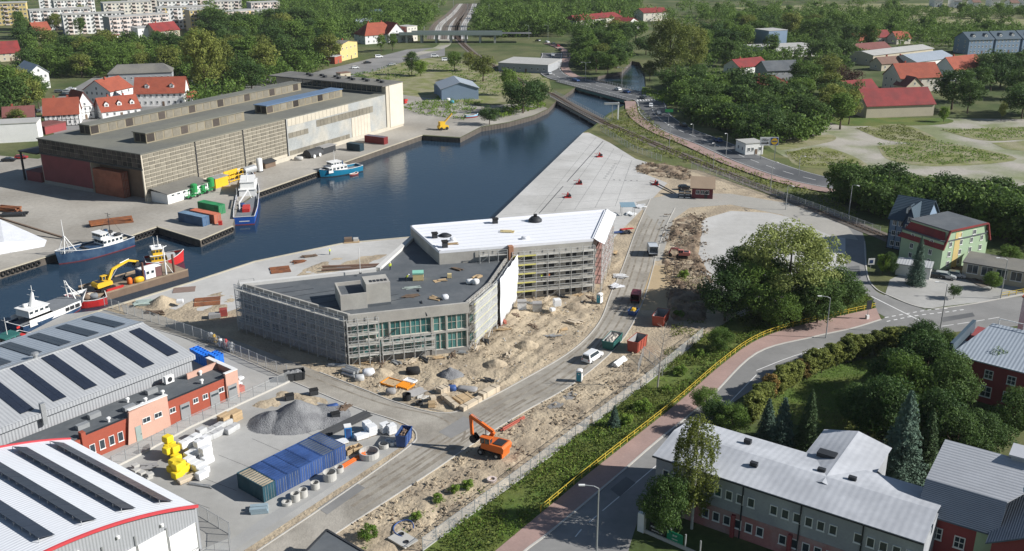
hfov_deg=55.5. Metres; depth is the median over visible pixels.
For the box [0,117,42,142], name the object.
house
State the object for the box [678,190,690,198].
barrier stack
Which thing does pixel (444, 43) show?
tram path
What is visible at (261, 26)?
tree
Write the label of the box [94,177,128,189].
shipping container
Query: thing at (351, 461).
pipe bundle
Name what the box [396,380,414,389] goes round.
formwork panel
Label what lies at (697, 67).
tree
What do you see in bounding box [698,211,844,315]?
concrete yard
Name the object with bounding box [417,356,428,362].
loose boards
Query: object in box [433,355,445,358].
loose boards
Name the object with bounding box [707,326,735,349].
tree
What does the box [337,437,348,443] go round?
wrapped pallet
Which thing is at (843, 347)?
hedge thuja
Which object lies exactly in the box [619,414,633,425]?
bush
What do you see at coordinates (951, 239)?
house
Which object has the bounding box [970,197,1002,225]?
tree
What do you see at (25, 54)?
tree
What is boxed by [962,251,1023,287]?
garage
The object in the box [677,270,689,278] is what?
bush
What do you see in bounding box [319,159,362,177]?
fishing boat
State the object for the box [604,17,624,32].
tree
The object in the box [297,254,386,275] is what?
sand ground
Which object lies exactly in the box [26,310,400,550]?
factory yard
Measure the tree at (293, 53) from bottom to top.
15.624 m
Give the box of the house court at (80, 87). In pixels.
[38,76,274,133]
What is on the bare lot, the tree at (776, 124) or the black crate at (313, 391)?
the tree at (776, 124)
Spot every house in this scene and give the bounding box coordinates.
[0,40,19,61]
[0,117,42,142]
[1,104,36,118]
[17,60,50,87]
[27,21,51,37]
[42,95,81,125]
[68,89,95,119]
[82,75,133,102]
[94,93,141,118]
[107,63,173,82]
[130,26,148,37]
[133,76,189,106]
[146,21,179,36]
[186,91,196,101]
[319,38,357,60]
[353,21,387,43]
[385,21,405,42]
[399,25,417,41]
[563,10,622,28]
[614,16,638,27]
[633,6,665,21]
[723,56,764,73]
[751,73,786,87]
[754,60,800,80]
[834,79,877,88]
[847,41,891,52]
[869,54,903,70]
[873,30,889,41]
[882,61,942,90]
[886,31,911,43]
[886,194,939,249]
[893,75,923,87]
[898,211,990,270]
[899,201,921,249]
[929,0,943,6]
[937,54,978,80]
[947,0,961,7]
[967,0,981,6]
[985,0,1000,6]
[1004,0,1019,7]
[1017,295,1023,329]
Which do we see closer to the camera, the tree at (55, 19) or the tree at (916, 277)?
the tree at (916, 277)
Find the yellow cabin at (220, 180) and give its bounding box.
[207,174,228,187]
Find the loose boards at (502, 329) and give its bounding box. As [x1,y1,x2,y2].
[493,327,510,330]
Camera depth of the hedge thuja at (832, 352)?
178.62 m
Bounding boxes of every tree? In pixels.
[0,64,20,92]
[0,76,31,105]
[0,88,13,116]
[5,107,26,118]
[9,47,41,66]
[9,74,46,105]
[10,19,30,31]
[10,25,44,42]
[10,65,27,77]
[11,10,24,22]
[14,16,28,22]
[19,70,34,77]
[25,75,49,100]
[30,80,46,108]
[31,48,57,65]
[36,29,56,44]
[40,41,55,46]
[41,44,65,54]
[46,13,61,30]
[54,34,77,48]
[54,45,72,60]
[66,51,94,77]
[70,37,92,52]
[71,51,97,66]
[72,16,85,35]
[76,41,103,54]
[89,35,107,45]
[91,46,115,70]
[92,29,118,43]
[96,52,114,72]
[108,43,139,60]
[110,48,130,63]
[118,31,138,42]
[131,41,145,53]
[131,51,152,63]
[148,29,181,46]
[149,30,164,38]
[153,43,182,66]
[163,36,185,44]
[167,44,182,59]
[179,26,224,91]
[179,37,197,46]
[183,29,202,38]
[194,19,214,31]
[195,7,225,22]
[197,4,218,12]
[204,7,225,21]
[205,36,234,82]
[206,40,237,62]
[207,11,231,23]
[208,19,223,34]
[211,20,231,36]
[211,24,231,36]
[213,25,245,40]
[216,53,256,79]
[218,34,244,42]
[225,20,251,35]
[227,10,257,16]
[227,12,248,23]
[230,35,256,59]
[232,26,249,36]
[235,59,267,88]
[242,14,260,34]
[245,33,275,56]
[248,40,280,69]
[251,22,271,32]
[254,9,272,21]
[254,27,288,44]
[255,26,275,36]
[264,18,285,33]
[266,8,292,19]
[268,12,292,28]
[274,36,311,57]
[279,19,306,39]
[282,47,308,71]
[288,8,302,20]
[290,6,318,21]
[297,25,315,41]
[299,19,321,27]
[303,27,322,39]
[310,31,342,65]
[312,17,335,35]
[313,33,342,39]
[375,34,386,51]
[387,32,396,50]
[403,51,419,74]
[413,60,427,75]
[447,51,461,70]
[462,51,476,65]
[470,53,496,80]
[476,105,500,124]
[499,67,516,85]
[501,78,523,98]
[502,80,546,112]
[528,78,552,104]
[570,24,590,37]
[570,35,591,49]
[573,28,586,36]
[578,40,598,52]
[578,46,593,62]
[579,33,598,45]
[583,50,604,71]
[590,42,610,54]
[593,19,607,27]
[593,28,608,43]
[599,53,618,74]
[603,29,625,44]
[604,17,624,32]
[606,23,618,33]
[607,46,629,68]
[607,405,620,428]
[610,41,636,55]
[612,31,628,44]
[617,27,634,39]
[618,22,638,38]
[625,20,648,40]
[632,34,658,54]
[635,470,691,534]
[640,60,658,80]
[645,16,694,72]
[647,323,674,387]
[654,64,692,86]
[669,81,690,103]
[671,413,721,529]
[675,22,710,67]
[678,94,711,120]
[686,64,707,76]
[686,81,724,97]
[689,69,707,80]
[689,76,711,90]
[689,385,722,409]
[694,269,754,321]
[695,20,724,31]
[700,399,733,427]
[701,28,714,46]
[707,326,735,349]
[708,29,719,45]
[708,93,733,106]
[708,102,736,129]
[709,245,754,287]
[711,36,742,62]
[711,399,750,432]
[713,27,743,48]
[716,84,755,104]
[721,20,733,30]
[723,67,753,83]
[726,103,764,126]
[727,24,755,43]
[727,259,782,316]
[730,72,762,90]
[732,117,767,138]
[734,10,747,24]
[736,218,850,301]
[738,13,756,24]
[740,84,778,104]
[745,20,767,30]
[745,108,790,135]
[752,94,780,105]
[753,398,775,439]
[755,72,789,90]
[756,102,782,113]
[757,13,782,23]
[757,286,804,326]
[758,15,781,26]
[758,254,791,298]
[762,32,780,49]
[764,79,805,95]
[766,397,795,447]
[770,108,804,140]
[777,92,813,114]
[778,12,802,32]
[780,81,813,96]
[787,77,816,92]
[787,270,827,316]
[788,60,812,75]
[790,74,813,81]
[792,389,819,451]
[795,275,847,322]
[796,96,832,123]
[797,63,824,83]
[798,17,823,34]
[803,36,839,58]
[805,13,823,19]
[811,29,839,41]
[813,53,845,71]
[814,82,846,104]
[815,69,845,87]
[816,17,842,33]
[816,79,850,93]
[817,93,836,115]
[818,60,844,73]
[822,264,870,311]
[823,159,855,184]
[827,92,861,129]
[828,12,851,26]
[830,35,858,54]
[831,165,870,204]
[831,381,864,418]
[834,54,854,71]
[835,64,866,80]
[839,87,863,124]
[840,163,874,182]
[840,174,868,199]
[840,379,898,436]
[841,23,861,40]
[842,79,865,92]
[843,373,923,443]
[849,173,891,210]
[859,22,882,42]
[864,165,916,184]
[866,347,918,381]
[867,180,922,214]
[869,160,909,179]
[876,254,890,274]
[879,349,934,404]
[882,390,928,485]
[883,251,899,274]
[893,186,930,198]
[893,318,939,349]
[897,328,965,384]
[904,236,926,287]
[908,408,939,486]
[910,179,944,197]
[910,348,986,408]
[912,175,954,186]
[915,386,968,438]
[925,182,964,207]
[929,195,970,215]
[930,68,977,109]
[934,327,956,351]
[935,170,982,191]
[935,406,996,451]
[938,106,950,121]
[947,283,962,298]
[953,80,989,113]
[956,175,1005,193]
[958,407,1019,452]
[959,195,973,215]
[963,66,994,99]
[965,181,1023,215]
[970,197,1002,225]
[973,48,1014,69]
[975,61,1014,90]
[978,176,1014,186]
[982,181,1023,197]
[982,271,1003,288]
[984,191,1023,238]
[984,384,1023,438]
[985,52,1022,87]
[990,346,1007,354]
[996,243,1023,258]
[997,180,1023,195]
[998,101,1008,119]
[1000,84,1023,118]
[1001,66,1023,89]
[1002,210,1023,242]
[1006,55,1023,80]
[1006,204,1023,224]
[1007,80,1023,104]
[1012,51,1023,57]
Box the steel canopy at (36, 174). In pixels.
[18,146,44,182]
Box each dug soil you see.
[636,162,689,179]
[662,214,710,320]
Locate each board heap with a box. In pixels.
[106,285,123,291]
[111,274,126,282]
[132,298,153,305]
[144,310,164,314]
[291,260,306,263]
[301,254,317,257]
[321,263,378,270]
[336,402,352,410]
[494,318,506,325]
[565,318,584,324]
[609,282,624,288]
[613,273,627,278]
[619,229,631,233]
[626,211,636,215]
[636,204,646,207]
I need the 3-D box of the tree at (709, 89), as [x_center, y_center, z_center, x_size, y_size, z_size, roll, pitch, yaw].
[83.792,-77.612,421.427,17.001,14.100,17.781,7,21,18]
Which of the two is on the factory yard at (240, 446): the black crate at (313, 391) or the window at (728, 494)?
the black crate at (313, 391)
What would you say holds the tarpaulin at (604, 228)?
on the scaffold at (604, 255)
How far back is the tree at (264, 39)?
549.51 m
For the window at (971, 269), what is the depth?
225.08 m
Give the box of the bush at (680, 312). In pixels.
[673,309,684,317]
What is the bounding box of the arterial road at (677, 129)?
[541,53,832,188]
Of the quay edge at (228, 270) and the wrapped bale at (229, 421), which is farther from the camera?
the quay edge at (228, 270)
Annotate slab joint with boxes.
[187,140,646,507]
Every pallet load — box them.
[177,472,194,484]
[208,311,220,318]
[219,307,227,316]
[239,384,244,392]
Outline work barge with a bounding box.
[78,246,188,299]
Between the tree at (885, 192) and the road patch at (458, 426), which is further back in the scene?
the tree at (885, 192)
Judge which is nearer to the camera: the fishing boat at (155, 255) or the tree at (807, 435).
the tree at (807, 435)
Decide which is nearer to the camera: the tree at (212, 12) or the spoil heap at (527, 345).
the spoil heap at (527, 345)
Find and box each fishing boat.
[0,319,29,341]
[6,280,86,331]
[54,213,134,263]
[64,279,107,308]
[143,238,183,264]
[233,167,258,225]
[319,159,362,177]
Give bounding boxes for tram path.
[402,7,478,56]
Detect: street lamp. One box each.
[579,484,598,550]
[818,295,830,337]
[935,281,947,330]
[996,257,1007,297]
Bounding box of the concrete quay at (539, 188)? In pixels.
[138,133,666,316]
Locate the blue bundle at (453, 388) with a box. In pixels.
[448,385,456,391]
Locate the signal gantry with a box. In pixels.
[604,102,619,119]
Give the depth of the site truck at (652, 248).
241.35 m
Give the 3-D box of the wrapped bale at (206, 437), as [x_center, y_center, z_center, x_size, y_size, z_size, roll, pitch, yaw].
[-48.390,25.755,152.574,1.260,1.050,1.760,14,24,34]
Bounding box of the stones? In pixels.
[345,282,611,401]
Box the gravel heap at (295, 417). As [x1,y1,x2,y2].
[246,400,350,434]
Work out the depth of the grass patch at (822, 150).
341.86 m
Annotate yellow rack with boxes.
[223,168,242,181]
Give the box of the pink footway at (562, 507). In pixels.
[496,308,880,550]
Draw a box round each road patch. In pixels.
[318,484,364,513]
[439,416,475,437]
[611,477,634,496]
[849,266,860,277]
[942,312,974,321]
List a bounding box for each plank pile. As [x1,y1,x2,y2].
[401,293,419,297]
[402,286,420,289]
[429,295,441,300]
[433,278,447,282]
[450,267,463,270]
[470,274,482,278]
[500,230,514,232]
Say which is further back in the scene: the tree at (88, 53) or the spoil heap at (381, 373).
the tree at (88, 53)
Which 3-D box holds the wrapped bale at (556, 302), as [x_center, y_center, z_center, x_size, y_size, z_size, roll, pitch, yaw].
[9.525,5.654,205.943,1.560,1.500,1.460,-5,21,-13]
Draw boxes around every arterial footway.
[544,43,584,78]
[624,101,834,191]
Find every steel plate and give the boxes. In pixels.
[173,286,195,292]
[194,296,220,306]
[269,265,290,273]
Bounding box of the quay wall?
[0,61,645,278]
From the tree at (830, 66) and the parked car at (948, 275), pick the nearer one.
the parked car at (948, 275)
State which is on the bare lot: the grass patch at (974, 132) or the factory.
the grass patch at (974, 132)
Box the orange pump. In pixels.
[127,277,131,284]
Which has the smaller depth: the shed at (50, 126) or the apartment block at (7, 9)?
the shed at (50, 126)
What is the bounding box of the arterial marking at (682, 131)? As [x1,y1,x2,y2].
[541,53,829,187]
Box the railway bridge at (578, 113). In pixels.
[546,90,612,124]
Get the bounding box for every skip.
[283,367,304,380]
[395,425,412,446]
[602,331,622,349]
[627,307,638,315]
[627,332,647,352]
[652,308,669,326]
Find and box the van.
[581,348,603,363]
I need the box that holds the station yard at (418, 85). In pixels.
[363,58,551,104]
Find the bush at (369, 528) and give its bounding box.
[356,522,377,541]
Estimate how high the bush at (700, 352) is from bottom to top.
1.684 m
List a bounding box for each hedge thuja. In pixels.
[742,401,759,424]
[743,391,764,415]
[748,390,767,411]
[752,383,770,396]
[756,388,769,404]
[759,381,775,397]
[761,373,780,395]
[764,379,775,398]
[773,364,793,388]
[775,375,786,397]
[777,373,787,396]
[781,370,794,388]
[785,362,798,389]
[786,359,804,385]
[791,366,802,387]
[797,358,810,381]
[801,354,816,379]
[802,347,821,368]
[815,349,828,373]
[818,348,832,372]
[820,347,833,370]
[824,343,841,367]
[824,346,835,365]
[835,345,847,365]
[836,341,847,363]
[840,336,857,363]
[844,340,857,362]
[845,332,864,352]
[854,342,862,358]
[857,333,872,358]
[863,335,874,357]
[869,334,879,355]
[870,330,885,354]
[874,332,888,353]
[880,329,893,347]
[883,326,899,352]
[890,328,905,348]
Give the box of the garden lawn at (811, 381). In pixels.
[771,357,926,435]
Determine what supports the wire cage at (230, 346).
on the site road at (304, 535)
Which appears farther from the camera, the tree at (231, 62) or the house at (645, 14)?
the house at (645, 14)
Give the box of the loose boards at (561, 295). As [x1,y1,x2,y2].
[555,294,568,297]
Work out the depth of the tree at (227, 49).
475.66 m
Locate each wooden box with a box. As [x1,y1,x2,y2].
[428,400,434,407]
[429,395,435,401]
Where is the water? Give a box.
[0,64,644,333]
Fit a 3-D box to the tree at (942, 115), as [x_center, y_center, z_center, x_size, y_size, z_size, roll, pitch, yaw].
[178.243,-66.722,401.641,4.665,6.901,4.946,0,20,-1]
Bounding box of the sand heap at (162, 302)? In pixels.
[145,295,178,308]
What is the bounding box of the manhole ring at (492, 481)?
[487,476,496,482]
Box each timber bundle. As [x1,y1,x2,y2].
[216,411,231,421]
[227,408,242,422]
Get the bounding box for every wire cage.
[207,332,214,341]
[211,334,219,344]
[216,338,223,347]
[221,339,229,348]
[226,342,234,351]
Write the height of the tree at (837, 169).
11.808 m
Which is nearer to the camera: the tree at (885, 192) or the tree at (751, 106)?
the tree at (885, 192)
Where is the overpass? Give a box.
[385,31,530,42]
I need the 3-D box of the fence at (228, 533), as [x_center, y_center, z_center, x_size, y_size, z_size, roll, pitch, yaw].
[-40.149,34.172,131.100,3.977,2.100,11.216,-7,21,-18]
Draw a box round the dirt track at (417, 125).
[394,104,533,139]
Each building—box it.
[239,209,606,363]
[652,420,940,550]
[854,87,936,117]
[920,439,1023,550]
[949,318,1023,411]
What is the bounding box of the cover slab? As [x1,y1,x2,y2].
[388,530,417,548]
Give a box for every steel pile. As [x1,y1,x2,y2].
[0,205,21,211]
[0,211,28,216]
[89,215,133,226]
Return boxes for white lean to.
[149,176,210,203]
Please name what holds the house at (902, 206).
on the ground at (502, 48)
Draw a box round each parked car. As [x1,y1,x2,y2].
[1,157,16,161]
[14,154,27,158]
[678,184,691,189]
[679,122,687,126]
[713,137,722,141]
[930,270,944,278]
[936,270,956,279]
[948,269,965,278]
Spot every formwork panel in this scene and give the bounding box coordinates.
[380,377,404,387]
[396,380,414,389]
[402,377,417,382]
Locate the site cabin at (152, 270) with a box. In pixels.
[134,262,162,279]
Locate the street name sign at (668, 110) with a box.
[665,109,672,125]
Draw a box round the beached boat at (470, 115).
[464,113,477,117]
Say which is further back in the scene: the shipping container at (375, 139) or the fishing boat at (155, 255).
the shipping container at (375, 139)
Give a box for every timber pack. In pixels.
[436,384,449,393]
[441,393,458,408]
[452,392,473,403]
[459,395,482,411]
[478,384,499,399]
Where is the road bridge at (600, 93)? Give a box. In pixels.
[555,77,659,102]
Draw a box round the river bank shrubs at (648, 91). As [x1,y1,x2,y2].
[642,87,674,105]
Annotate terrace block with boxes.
[953,31,994,54]
[988,30,1021,53]
[1015,30,1023,50]
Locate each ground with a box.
[0,0,1023,550]
[105,132,814,550]
[164,292,234,320]
[252,391,327,408]
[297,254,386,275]
[335,246,624,409]
[350,352,647,550]
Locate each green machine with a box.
[185,183,198,198]
[198,185,205,194]
[202,177,215,193]
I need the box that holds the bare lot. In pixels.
[768,118,1023,186]
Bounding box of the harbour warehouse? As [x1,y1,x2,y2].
[36,71,403,201]
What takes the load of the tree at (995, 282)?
on the parking court at (931, 294)
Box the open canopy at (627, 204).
[619,202,635,215]
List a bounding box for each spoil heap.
[370,368,393,377]
[483,359,507,368]
[515,340,538,349]
[565,302,585,311]
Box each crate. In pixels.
[262,158,276,168]
[284,392,293,400]
[309,387,318,395]
[330,410,339,417]
[345,445,355,455]
[350,443,362,453]
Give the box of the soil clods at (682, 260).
[661,212,712,320]
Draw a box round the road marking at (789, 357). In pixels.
[575,296,998,536]
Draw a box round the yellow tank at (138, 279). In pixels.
[133,276,143,282]
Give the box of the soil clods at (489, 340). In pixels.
[360,280,608,394]
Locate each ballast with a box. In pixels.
[427,4,458,38]
[434,4,461,38]
[441,4,463,38]
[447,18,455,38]
[451,4,524,83]
[454,4,471,38]
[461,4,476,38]
[604,124,990,286]
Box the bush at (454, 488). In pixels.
[447,484,459,493]
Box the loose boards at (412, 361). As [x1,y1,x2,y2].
[402,357,418,364]
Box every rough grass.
[351,63,546,94]
[361,468,510,547]
[404,95,481,119]
[661,317,705,373]
[671,275,710,316]
[786,147,863,165]
[857,123,934,140]
[942,126,1023,139]
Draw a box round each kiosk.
[335,71,350,75]
[735,138,763,154]
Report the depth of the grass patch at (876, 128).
380.56 m
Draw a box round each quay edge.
[0,135,422,271]
[60,237,408,323]
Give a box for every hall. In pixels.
[0,217,61,253]
[0,312,195,445]
[0,438,201,550]
[498,57,561,72]
[849,44,934,65]
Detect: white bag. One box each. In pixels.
[441,294,448,299]
[471,278,478,284]
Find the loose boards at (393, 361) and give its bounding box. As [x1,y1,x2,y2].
[390,359,401,364]
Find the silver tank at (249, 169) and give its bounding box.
[240,164,256,175]
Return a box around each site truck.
[630,289,640,302]
[647,242,657,255]
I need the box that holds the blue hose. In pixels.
[393,519,413,536]
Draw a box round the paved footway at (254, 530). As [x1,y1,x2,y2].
[217,434,395,550]
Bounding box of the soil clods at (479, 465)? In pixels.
[349,350,650,548]
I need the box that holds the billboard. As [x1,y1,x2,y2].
[760,137,778,159]
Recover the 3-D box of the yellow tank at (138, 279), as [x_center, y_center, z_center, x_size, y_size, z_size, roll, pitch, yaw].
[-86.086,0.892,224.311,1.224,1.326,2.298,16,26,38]
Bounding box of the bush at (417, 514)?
[409,510,421,519]
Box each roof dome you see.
[438,233,451,237]
[528,214,541,222]
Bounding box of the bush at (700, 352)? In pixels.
[693,348,703,355]
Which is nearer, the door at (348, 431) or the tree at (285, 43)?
the door at (348, 431)
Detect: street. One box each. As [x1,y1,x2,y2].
[314,48,444,75]
[527,296,1022,550]
[845,226,927,316]
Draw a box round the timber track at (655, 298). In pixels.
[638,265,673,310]
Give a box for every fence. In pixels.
[103,296,286,374]
[111,370,289,465]
[196,503,230,550]
[422,328,702,550]
[602,126,661,159]
[637,346,662,375]
[637,511,701,550]
[691,163,880,229]
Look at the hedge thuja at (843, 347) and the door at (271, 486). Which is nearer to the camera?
the door at (271, 486)
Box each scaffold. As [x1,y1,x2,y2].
[233,283,350,363]
[346,315,380,365]
[381,332,435,361]
[469,280,496,349]
[479,249,507,261]
[492,255,514,327]
[512,244,595,296]
[593,223,613,291]
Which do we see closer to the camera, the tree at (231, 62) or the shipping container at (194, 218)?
the shipping container at (194, 218)
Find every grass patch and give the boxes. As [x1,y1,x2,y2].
[774,135,835,149]
[785,147,866,167]
[832,118,952,125]
[856,124,936,142]
[878,142,1016,165]
[942,127,1023,140]
[993,141,1023,150]
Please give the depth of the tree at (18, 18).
720.09 m
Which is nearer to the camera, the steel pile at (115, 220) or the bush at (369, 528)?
the bush at (369, 528)
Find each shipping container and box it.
[92,167,127,180]
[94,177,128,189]
[95,185,130,197]
[178,210,209,226]
[189,208,220,223]
[197,200,225,213]
[237,467,275,502]
[249,461,288,495]
[262,455,300,488]
[274,449,311,482]
[286,443,323,476]
[298,438,334,468]
[308,432,345,464]
[346,142,363,151]
[364,134,387,144]
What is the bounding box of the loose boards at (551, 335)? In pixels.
[543,333,562,336]
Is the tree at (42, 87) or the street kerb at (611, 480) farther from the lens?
the tree at (42, 87)
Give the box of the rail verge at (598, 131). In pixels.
[589,109,854,219]
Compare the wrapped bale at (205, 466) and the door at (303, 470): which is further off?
the wrapped bale at (205, 466)
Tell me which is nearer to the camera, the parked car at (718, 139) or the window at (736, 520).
the window at (736, 520)
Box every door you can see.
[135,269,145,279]
[135,425,142,441]
[263,485,269,500]
[269,482,275,497]
[276,479,281,494]
[281,475,287,491]
[288,472,294,487]
[293,469,299,484]
[300,466,305,481]
[305,463,311,478]
[312,460,317,475]
[317,457,322,472]
[324,454,328,468]
[329,452,333,466]
[335,448,340,462]
[340,446,344,460]
[346,428,350,438]
[576,372,580,381]
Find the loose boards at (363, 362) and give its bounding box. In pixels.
[354,361,372,364]
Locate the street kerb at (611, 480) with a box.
[523,241,1023,550]
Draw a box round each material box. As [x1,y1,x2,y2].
[517,299,526,309]
[532,301,541,311]
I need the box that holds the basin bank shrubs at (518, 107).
[496,100,545,116]
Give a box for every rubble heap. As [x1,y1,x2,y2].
[438,367,463,379]
[547,391,576,408]
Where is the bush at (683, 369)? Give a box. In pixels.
[673,364,687,375]
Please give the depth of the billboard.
335.98 m
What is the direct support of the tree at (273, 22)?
on the ground at (502, 48)
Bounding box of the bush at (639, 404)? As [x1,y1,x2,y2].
[633,398,651,412]
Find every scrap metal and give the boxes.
[138,461,158,469]
[188,482,211,488]
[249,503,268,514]
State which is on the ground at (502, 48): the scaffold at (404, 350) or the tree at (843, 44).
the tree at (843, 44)
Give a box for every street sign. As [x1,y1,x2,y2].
[865,300,871,318]
[868,258,874,269]
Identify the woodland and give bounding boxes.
[1,0,1023,48]
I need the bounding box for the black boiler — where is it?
[303,143,336,157]
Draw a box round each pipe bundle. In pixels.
[313,410,372,435]
[326,363,346,366]
[339,452,365,468]
[341,365,360,377]
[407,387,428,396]
[417,390,433,399]
[500,416,524,430]
[612,356,627,366]
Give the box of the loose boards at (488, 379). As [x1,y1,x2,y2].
[480,377,494,381]
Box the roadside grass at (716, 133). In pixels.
[672,112,828,176]
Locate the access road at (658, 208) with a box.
[636,193,857,261]
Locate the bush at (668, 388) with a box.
[660,384,671,392]
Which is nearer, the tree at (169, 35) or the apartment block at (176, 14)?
the tree at (169, 35)
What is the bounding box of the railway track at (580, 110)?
[455,8,988,284]
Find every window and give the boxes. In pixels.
[89,443,95,451]
[99,439,105,450]
[108,435,115,445]
[117,431,123,442]
[142,416,150,423]
[154,411,161,419]
[169,407,175,413]
[193,397,198,404]
[202,393,207,399]
[218,386,223,393]
[468,310,472,325]
[470,328,473,343]
[662,469,669,478]
[702,508,708,519]
[711,511,719,522]
[713,486,721,497]
[722,515,730,526]
[724,490,732,501]
[734,519,741,530]
[735,493,743,505]
[744,522,752,534]
[746,497,754,508]
[755,526,763,537]
[769,504,777,516]
[777,534,786,546]
[780,508,789,520]
[791,538,797,549]
[792,512,800,524]
[801,542,809,550]
[804,516,812,528]
[813,546,821,550]
[816,520,824,532]
[828,524,837,536]
[852,532,861,544]
[865,536,874,549]
[878,541,887,550]
[892,545,901,550]
[934,527,942,541]
[952,535,965,550]
[966,264,978,274]
[978,385,991,398]
[980,266,992,275]
[983,369,993,380]
[996,269,1007,279]
[1006,375,1016,385]
[1009,271,1022,282]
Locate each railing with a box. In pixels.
[540,303,875,511]
[1002,289,1023,295]
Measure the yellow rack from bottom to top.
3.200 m
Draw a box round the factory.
[743,42,816,56]
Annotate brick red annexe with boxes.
[8,356,239,454]
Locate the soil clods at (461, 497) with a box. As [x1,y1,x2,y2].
[350,349,641,543]
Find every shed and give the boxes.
[41,120,66,134]
[325,55,341,63]
[435,76,478,99]
[895,257,933,278]
[899,50,952,63]
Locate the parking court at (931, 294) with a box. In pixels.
[885,269,1023,308]
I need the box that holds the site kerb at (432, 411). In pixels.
[151,199,674,550]
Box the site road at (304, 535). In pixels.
[121,212,660,550]
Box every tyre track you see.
[305,374,450,505]
[309,370,465,510]
[344,219,652,502]
[352,219,658,506]
[359,218,647,484]
[359,221,663,510]
[376,330,599,490]
[385,331,608,493]
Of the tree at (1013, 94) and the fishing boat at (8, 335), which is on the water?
the fishing boat at (8, 335)
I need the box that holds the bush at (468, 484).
[459,479,473,490]
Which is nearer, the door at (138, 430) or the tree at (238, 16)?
the door at (138, 430)
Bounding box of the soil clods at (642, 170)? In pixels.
[635,162,690,178]
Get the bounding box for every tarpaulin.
[500,255,518,324]
[594,209,615,243]
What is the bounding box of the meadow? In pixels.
[734,3,1023,25]
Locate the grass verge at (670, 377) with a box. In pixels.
[424,296,875,550]
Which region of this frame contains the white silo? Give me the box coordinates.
[256,158,262,171]
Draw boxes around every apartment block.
[0,1,27,25]
[27,6,90,29]
[38,0,51,7]
[51,0,95,11]
[60,11,124,34]
[100,0,152,13]
[102,12,168,33]
[127,0,156,12]
[155,5,208,28]
[156,0,196,5]
[184,7,220,30]
[206,0,241,9]
[225,9,254,14]
[244,8,274,12]
[246,0,279,8]
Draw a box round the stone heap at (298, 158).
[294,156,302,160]
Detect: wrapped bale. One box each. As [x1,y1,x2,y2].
[162,433,173,443]
[162,446,171,454]
[166,465,172,472]
[168,457,178,465]
[169,443,179,453]
[170,452,181,458]
[171,461,183,471]
[171,471,182,479]
[174,458,185,466]
[176,299,183,303]
[177,439,190,449]
[182,454,195,461]
[183,436,195,446]
[183,449,196,456]
[184,464,189,472]
[188,458,198,469]
[189,432,200,438]
[192,460,204,471]
[193,437,206,448]
[194,469,208,480]
[195,426,206,434]
[196,464,209,471]
[197,434,209,442]
[198,444,212,455]
[200,454,214,464]
[206,432,212,440]
[211,430,220,439]
[215,426,224,434]
[217,421,225,427]
[224,425,234,434]
[226,418,232,426]
[228,422,239,430]
[553,298,560,306]
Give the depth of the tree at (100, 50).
531.72 m
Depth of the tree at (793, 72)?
482.65 m
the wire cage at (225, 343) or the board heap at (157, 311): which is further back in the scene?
the board heap at (157, 311)
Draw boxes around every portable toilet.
[343,423,351,438]
[576,368,582,382]
[596,292,602,303]
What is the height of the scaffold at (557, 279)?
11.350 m
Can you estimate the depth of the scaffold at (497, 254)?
207.98 m
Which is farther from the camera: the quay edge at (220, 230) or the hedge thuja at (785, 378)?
the quay edge at (220, 230)
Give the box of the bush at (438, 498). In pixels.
[432,492,445,503]
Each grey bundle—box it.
[355,374,364,381]
[385,388,395,394]
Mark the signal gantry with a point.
(612, 103)
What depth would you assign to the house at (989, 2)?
945.27 m
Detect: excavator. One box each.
[91,258,139,292]
[469,413,511,458]
[668,247,689,258]
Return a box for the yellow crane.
[437,113,451,129]
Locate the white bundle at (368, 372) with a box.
[362,368,374,376]
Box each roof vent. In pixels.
[431,231,437,238]
[441,239,448,247]
[492,217,498,223]
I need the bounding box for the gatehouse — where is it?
[690,176,715,198]
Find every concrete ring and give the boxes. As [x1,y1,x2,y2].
[281,499,291,506]
[290,490,299,502]
[298,487,307,498]
[310,480,319,490]
[322,468,336,482]
[334,464,343,473]
[359,446,378,461]
[379,441,388,449]
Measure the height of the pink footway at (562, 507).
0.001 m
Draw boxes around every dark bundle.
[406,366,419,374]
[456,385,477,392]
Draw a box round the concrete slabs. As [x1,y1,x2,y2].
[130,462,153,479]
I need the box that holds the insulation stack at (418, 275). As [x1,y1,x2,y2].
[412,270,423,280]
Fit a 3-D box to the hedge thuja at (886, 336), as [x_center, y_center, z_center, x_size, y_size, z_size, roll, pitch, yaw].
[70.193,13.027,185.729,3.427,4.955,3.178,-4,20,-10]
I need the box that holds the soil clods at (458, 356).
[335,278,614,403]
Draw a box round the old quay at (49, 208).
[0,72,547,269]
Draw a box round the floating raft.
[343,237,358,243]
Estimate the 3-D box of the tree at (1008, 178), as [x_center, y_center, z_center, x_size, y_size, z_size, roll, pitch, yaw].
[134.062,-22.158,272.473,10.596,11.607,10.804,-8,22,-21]
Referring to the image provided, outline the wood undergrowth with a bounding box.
[18,0,1023,244]
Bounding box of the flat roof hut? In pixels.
[305,529,363,550]
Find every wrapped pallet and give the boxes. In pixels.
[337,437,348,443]
[354,430,368,440]
[362,419,371,429]
[365,422,377,436]
[379,421,389,434]
[386,422,396,435]
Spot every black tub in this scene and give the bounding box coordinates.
[402,392,410,401]
[416,400,422,405]
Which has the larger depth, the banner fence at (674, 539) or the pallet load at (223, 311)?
the pallet load at (223, 311)

